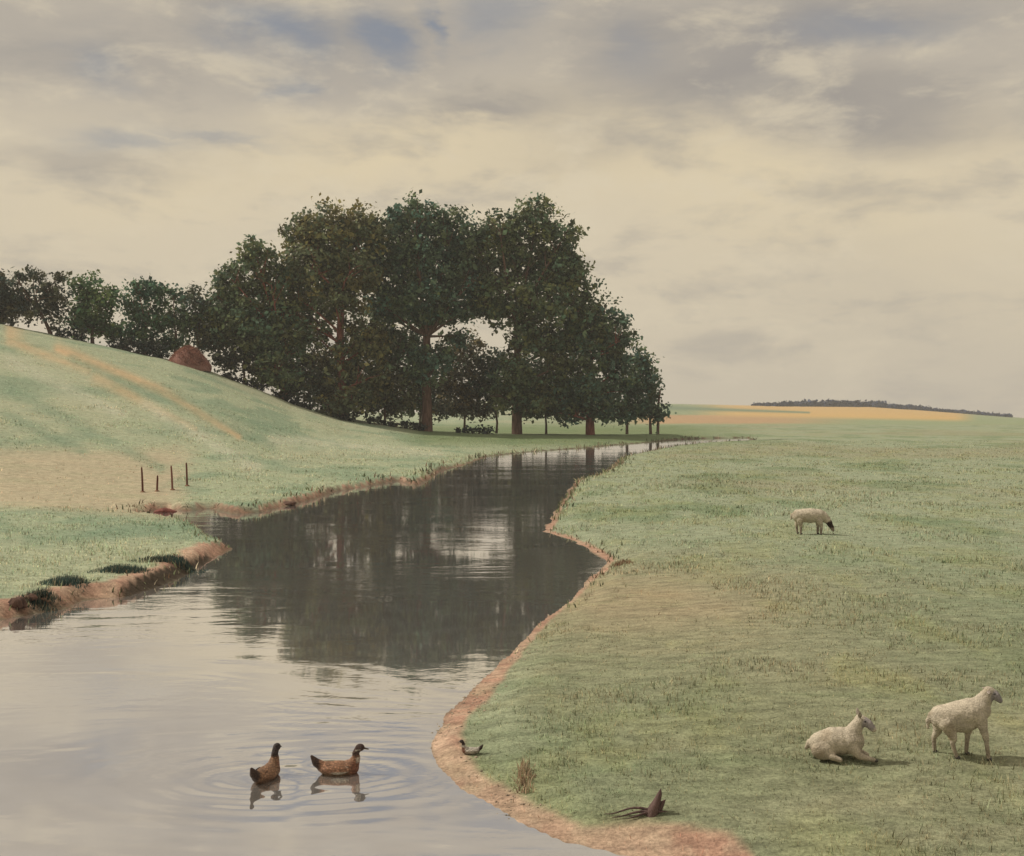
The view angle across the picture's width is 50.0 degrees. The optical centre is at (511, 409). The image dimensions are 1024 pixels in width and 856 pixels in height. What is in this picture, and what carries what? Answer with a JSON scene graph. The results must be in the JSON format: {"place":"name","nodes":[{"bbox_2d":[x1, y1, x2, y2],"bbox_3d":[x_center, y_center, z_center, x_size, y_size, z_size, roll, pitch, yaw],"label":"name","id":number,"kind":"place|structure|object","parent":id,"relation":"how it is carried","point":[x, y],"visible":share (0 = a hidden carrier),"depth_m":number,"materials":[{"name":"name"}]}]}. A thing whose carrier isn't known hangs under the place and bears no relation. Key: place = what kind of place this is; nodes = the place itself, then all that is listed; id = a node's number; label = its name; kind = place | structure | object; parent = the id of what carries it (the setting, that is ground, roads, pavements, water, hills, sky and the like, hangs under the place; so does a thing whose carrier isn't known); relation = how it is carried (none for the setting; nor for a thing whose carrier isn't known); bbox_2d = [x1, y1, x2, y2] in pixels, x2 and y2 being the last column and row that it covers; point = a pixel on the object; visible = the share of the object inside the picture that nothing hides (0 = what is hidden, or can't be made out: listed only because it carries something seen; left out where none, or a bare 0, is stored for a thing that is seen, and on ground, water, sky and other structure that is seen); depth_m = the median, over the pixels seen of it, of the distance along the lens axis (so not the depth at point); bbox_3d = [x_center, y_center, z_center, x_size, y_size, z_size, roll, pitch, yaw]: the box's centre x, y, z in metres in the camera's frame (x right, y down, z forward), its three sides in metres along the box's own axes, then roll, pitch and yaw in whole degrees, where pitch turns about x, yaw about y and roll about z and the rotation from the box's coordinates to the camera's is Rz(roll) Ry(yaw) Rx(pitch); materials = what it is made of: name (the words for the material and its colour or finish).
{"place":"outdoors","nodes":[
{"label":"outdoors","id":0,"kind":"place"},
{"bbox_2d":[0,438,749,855],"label":"river water","id":1,"kind":"structure","parent":0,"point":[390,624],"depth_m":14.89,"materials":[{"name":"grey liquid"}]},
{"bbox_2d":[250,743,281,783],"bbox_3d":[-2.400,3.476,10.733,0.226,0.325,0.574,0,0,18],"label":"duck","id":2,"kind":"object","parent":1,"relation":"on","point":[268,771],"visible":0.99,"depth_m":10.67},
{"bbox_2d":[310,744,368,775],"bbox_3d":[-1.707,3.476,10.880,0.574,0.325,0.226,0,0,-6],"label":"duck","id":3,"kind":"object","parent":1,"relation":"on","point":[350,766],"visible":0.99,"depth_m":10.82},
{"bbox_2d":[0,324,1023,855],"bbox_3d":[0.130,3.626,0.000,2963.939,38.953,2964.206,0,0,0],"label":"ground","id":4,"kind":"structure","parent":0,"point":[30,482],"depth_m":21.18,"materials":[{"name":"green plant"}]},
{"bbox_2d":[0,268,31,325],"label":"hill tree","id":5,"kind":"object","parent":4,"relation":"on","point":[7,305],"visible":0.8,"depth_m":125.96,"materials":[{"name":"green plant"}]},
{"bbox_2d":[8,596,26,608],"bbox_3d":[-8.752,3.406,19.397,0.375,0.206,0.316,0,0,0],"label":"earth clod","id":6,"kind":"object","parent":4,"relation":"on","point":[19,602],"visible":0.98,"depth_m":19.29,"materials":[{"name":"brown soil"}]},
{"bbox_2d":[24,593,38,601],"bbox_3d":[-8.635,3.366,19.725,0.257,0.143,0.227,0,0,0],"label":"earth clod","id":7,"kind":"object","parent":4,"relation":"on","point":[33,597],"visible":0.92,"depth_m":19.66,"materials":[{"name":"brown soil"}]},
{"bbox_2d":[2,264,76,334],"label":"hill tree","id":8,"kind":"object","parent":4,"relation":"on","point":[51,297],"visible":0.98,"depth_m":125.26,"materials":[{"name":"green plant"}]},
{"bbox_2d":[19,586,65,612],"bbox_3d":[-8.491,3.407,19.823,0.729,0.427,0.691,0,0,0],"label":"sedge clump","id":9,"kind":"object","parent":4,"relation":"on","point":[41,593],"visible":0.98,"depth_m":19.79,"materials":[{"name":"green plant"}]},
{"bbox_2d":[35,573,93,588],"bbox_3d":[-8.659,3.339,21.280,0.984,0.320,0.755,0,0,0],"label":"sedge clump","id":10,"kind":"object","parent":4,"relation":"on","point":[66,581],"visible":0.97,"depth_m":21.16,"materials":[{"name":"green plant"}]},
{"bbox_2d":[48,323,87,341],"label":"bush","id":11,"kind":"object","parent":4,"relation":"on","point":[74,333],"visible":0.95,"depth_m":124.05,"materials":[{"name":"green plant"}]},
{"bbox_2d":[51,269,147,345],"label":"hill tree","id":12,"kind":"object","parent":4,"relation":"on","point":[95,322],"visible":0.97,"depth_m":126.53,"materials":[{"name":"green plant"}]},
{"bbox_2d":[87,563,153,573],"bbox_3d":[-8.142,3.318,22.896,1.239,0.241,0.712,0,0,0],"label":"sedge clump","id":13,"kind":"object","parent":4,"relation":"on","point":[118,568],"visible":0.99,"depth_m":22.78,"materials":[{"name":"green plant"}]},
{"bbox_2d":[106,335,170,357],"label":"bush","id":14,"kind":"object","parent":4,"relation":"on","point":[139,345],"visible":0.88,"depth_m":124.26,"materials":[{"name":"green plant"}]},
{"bbox_2d":[141,467,144,492],"bbox_3d":[-14.598,2.911,43.430,0.255,1.304,0.255,0,0,0],"label":"wooden post","id":15,"kind":"object","parent":4,"relation":"on","point":[142,487],"visible":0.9,"depth_m":43.40,"materials":[{"name":"brown wood"}]},
{"bbox_2d":[113,275,180,358],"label":"hill tree","id":16,"kind":"object","parent":4,"relation":"on","point":[154,292],"visible":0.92,"depth_m":127.61,"materials":[{"name":"green plant"}]},
{"bbox_2d":[154,475,158,491],"bbox_3d":[-14.168,3.082,43.832,0.255,0.943,0.255,0,0,0],"label":"wooden post","id":17,"kind":"object","parent":4,"relation":"on","point":[156,490],"visible":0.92,"depth_m":43.80,"materials":[{"name":"brown wood"}]},
{"bbox_2d":[154,508,176,512],"bbox_3d":[-12.264,3.560,38.763,0.838,0.231,0.437,0,0,0],"label":"earth clod","id":18,"kind":"object","parent":4,"relation":"on","point":[162,510],"visible":0.66,"depth_m":38.62,"materials":[{"name":"brown soil"}]},
{"bbox_2d":[129,553,207,573],"bbox_3d":[-7.651,3.412,24.405,1.652,0.416,0.734,0,0,0],"label":"sedge clump","id":19,"kind":"object","parent":4,"relation":"on","point":[168,558],"visible":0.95,"depth_m":24.32,"materials":[{"name":"green plant"}]},
{"bbox_2d":[170,466,174,489],"bbox_3d":[-13.692,2.883,44.306,0.255,1.285,0.255,0,0,0],"label":"wooden post","id":20,"kind":"object","parent":4,"relation":"on","point":[172,488],"visible":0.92,"depth_m":44.27,"materials":[{"name":"brown wood"}]},
{"bbox_2d":[152,282,205,353],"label":"hill tree","id":21,"kind":"object","parent":4,"relation":"on","point":[182,322],"visible":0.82,"depth_m":128.67,"materials":[{"name":"green plant"}]},
{"bbox_2d":[185,463,189,485],"bbox_3d":[-13.510,2.825,45.687,0.255,1.275,0.255,0,0,0],"label":"wooden post","id":22,"kind":"object","parent":4,"relation":"on","point":[186,476],"visible":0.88,"depth_m":45.66,"materials":[{"name":"brown wood"}]},
{"bbox_2d":[168,345,211,371],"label":"haystack","id":23,"kind":"object","parent":4,"relation":"on","point":[191,356],"visible":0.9,"depth_m":122.29,"materials":[{"name":"brown plant"}]},
{"bbox_2d":[173,281,234,362],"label":"hill tree","id":24,"kind":"object","parent":4,"relation":"on","point":[194,301],"visible":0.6,"depth_m":129.65,"materials":[{"name":"green plant"}]},
{"bbox_2d":[194,321,273,391],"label":"understorey tree","id":25,"kind":"object","parent":4,"relation":"on","point":[231,360],"visible":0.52,"depth_m":129.24,"materials":[{"name":"green plant"}]},
{"bbox_2d":[220,370,268,390],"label":"bush","id":26,"kind":"object","parent":4,"relation":"on","point":[228,375],"visible":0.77,"depth_m":126.94,"materials":[{"name":"green plant"}]},
{"bbox_2d":[188,234,323,399],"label":"broadleaf tree","id":27,"kind":"object","parent":4,"relation":"on","point":[247,314],"visible":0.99,"depth_m":127.60,"materials":[{"name":"green plant"}]},
{"bbox_2d":[283,501,295,505],"bbox_3d":[-8.468,3.521,41.465,0.604,0.160,0.614,0,0,45],"label":"earth clod","id":28,"kind":"object","parent":4,"relation":"on","point":[289,503],"visible":0.82,"depth_m":41.33,"materials":[{"name":"brown soil"}]},
{"bbox_2d":[272,390,314,410],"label":"bush","id":29,"kind":"object","parent":4,"relation":"on","point":[296,402],"visible":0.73,"depth_m":128.15,"materials":[{"name":"green plant"}]},
{"bbox_2d":[271,345,336,408],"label":"understorey tree","id":30,"kind":"object","parent":4,"relation":"on","point":[305,396],"visible":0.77,"depth_m":129.20,"materials":[{"name":"green plant"}]},
{"bbox_2d":[270,192,400,418],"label":"broadleaf tree","id":31,"kind":"object","parent":4,"relation":"on","point":[335,262],"visible":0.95,"depth_m":129.56,"materials":[{"name":"green plant"}]},
{"bbox_2d":[315,409,357,421],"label":"bush","id":32,"kind":"object","parent":4,"relation":"on","point":[344,417],"visible":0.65,"depth_m":129.02,"materials":[{"name":"green plant"}]},
{"bbox_2d":[313,354,386,420],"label":"understorey tree","id":33,"kind":"object","parent":4,"relation":"on","point":[371,410],"visible":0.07,"depth_m":132.89,"materials":[{"name":"green plant"}]},
{"bbox_2d":[9,435,756,653],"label":"bank grass","id":34,"kind":"structure","parent":4,"relation":"on","point":[620,461],"depth_m":43.97,"materials":[{"name":"green plant"}]},
{"bbox_2d":[364,415,408,427],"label":"bush","id":35,"kind":"object","parent":4,"relation":"on","point":[376,419],"visible":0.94,"depth_m":130.43,"materials":[{"name":"green plant"}]},
{"bbox_2d":[362,341,424,421],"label":"understorey tree","id":36,"kind":"object","parent":4,"relation":"on","point":[395,406],"visible":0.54,"depth_m":133.59,"materials":[{"name":"green plant"}]},
{"bbox_2d":[404,419,430,430],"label":"bush","id":37,"kind":"object","parent":4,"relation":"on","point":[416,426],"visible":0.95,"depth_m":131.24,"materials":[{"name":"green plant"}]},
{"bbox_2d":[382,361,454,425],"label":"understorey tree","id":38,"kind":"object","parent":4,"relation":"on","point":[433,396],"visible":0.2,"depth_m":140.83,"materials":[{"name":"green plant"}]},
{"bbox_2d":[357,188,490,431],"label":"broadleaf tree","id":39,"kind":"object","parent":4,"relation":"on","point":[409,261],"visible":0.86,"depth_m":132.52,"materials":[{"name":"green plant"}]},
{"bbox_2d":[432,325,501,427],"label":"understorey tree","id":40,"kind":"object","parent":4,"relation":"on","point":[465,404],"visible":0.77,"depth_m":137.85,"materials":[{"name":"green plant"}]},
{"bbox_2d":[459,740,482,754],"bbox_3d":[-0.427,3.466,11.279,0.264,0.156,0.104,0,0,4],"label":"duck","id":41,"kind":"object","parent":4,"relation":"on","point":[470,750],"visible":1,"depth_m":11.26},
{"bbox_2d":[454,424,498,433],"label":"bush","id":42,"kind":"object","parent":4,"relation":"on","point":[476,430],"visible":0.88,"depth_m":130.67,"materials":[{"name":"green plant"}]},
{"bbox_2d":[465,343,511,432],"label":"understorey tree","id":43,"kind":"object","parent":4,"relation":"on","point":[493,361],"visible":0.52,"depth_m":137.26,"materials":[{"name":"green plant"}]},
{"bbox_2d":[430,571,608,818],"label":"bank stones","id":44,"kind":"object","parent":4,"relation":"on","point":[483,702],"visible":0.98,"depth_m":12.99,"materials":[{"name":"brown stone"}]},
{"bbox_2d":[512,756,535,793],"bbox_3d":[0.116,3.479,10.494,0.236,0.209,0.668,0,0,0],"label":"dry tuft","id":45,"kind":"object","parent":4,"relation":"on","point":[522,780],"visible":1,"depth_m":10.44,"materials":[{"name":"beige plant"}]},
{"bbox_2d":[462,192,612,433],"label":"broadleaf tree","id":46,"kind":"object","parent":4,"relation":"on","point":[530,308],"visible":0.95,"depth_m":132.46,"materials":[{"name":"green plant"}]},
{"bbox_2d":[511,356,579,433],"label":"understorey tree","id":47,"kind":"object","parent":4,"relation":"on","point":[544,376],"visible":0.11,"depth_m":137.74,"materials":[{"name":"green plant"}]},
{"bbox_2d":[543,291,644,434],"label":"broadleaf tree","id":48,"kind":"object","parent":4,"relation":"on","point":[594,395],"visible":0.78,"depth_m":133.53,"materials":[{"name":"green plant"}]},
{"bbox_2d":[608,559,635,566],"bbox_3d":[2.509,3.491,25.103,0.618,0.246,0.675,0,0,0],"label":"dry tuft","id":49,"kind":"object","parent":4,"relation":"on","point":[619,563],"visible":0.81,"depth_m":25.06,"materials":[{"name":"beige plant"}]},
{"bbox_2d":[608,789,667,818],"bbox_3d":[1.072,3.416,9.499,0.535,0.274,0.122,0,0,-5],"label":"broken stump","id":50,"kind":"object","parent":4,"relation":"on","point":[655,807],"visible":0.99,"depth_m":9.49,"materials":[{"name":"brown wood"}]},
{"bbox_2d":[615,343,675,433],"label":"broadleaf tree","id":51,"kind":"object","parent":4,"relation":"on","point":[642,408],"visible":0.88,"depth_m":138.23,"materials":[{"name":"green plant"}]},
{"bbox_2d":[790,508,834,534],"bbox_3d":[7.987,2.966,29.218,1.148,0.704,0.396,0,0,8],"label":"sheep","id":52,"kind":"object","parent":4,"relation":"on","point":[818,517],"visible":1,"depth_m":29.09},
{"bbox_2d":[805,708,877,762],"bbox_3d":[3.200,3.146,10.689,0.680,0.488,0.344,0,0,12],"label":"sheep","id":53,"kind":"object","parent":4,"relation":"on","point":[830,743],"visible":1,"depth_m":10.59},
{"bbox_2d":[751,399,1013,417],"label":"distant woodland","id":54,"kind":"object","parent":4,"relation":"on","point":[836,403],"visible":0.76,"depth_m":689.97,"materials":[{"name":"green plant"}]},
{"bbox_2d":[925,686,1002,760],"bbox_3d":[4.358,3.008,10.604,0.696,0.703,0.302,0,0,10],"label":"sheep","id":55,"kind":"object","parent":4,"relation":"on","point":[965,716],"visible":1,"depth_m":10.51},
{"bbox_2d":[0,0,1023,417],"label":"sky","id":56,"kind":"structure","parent":0,"point":[792,200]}
]}

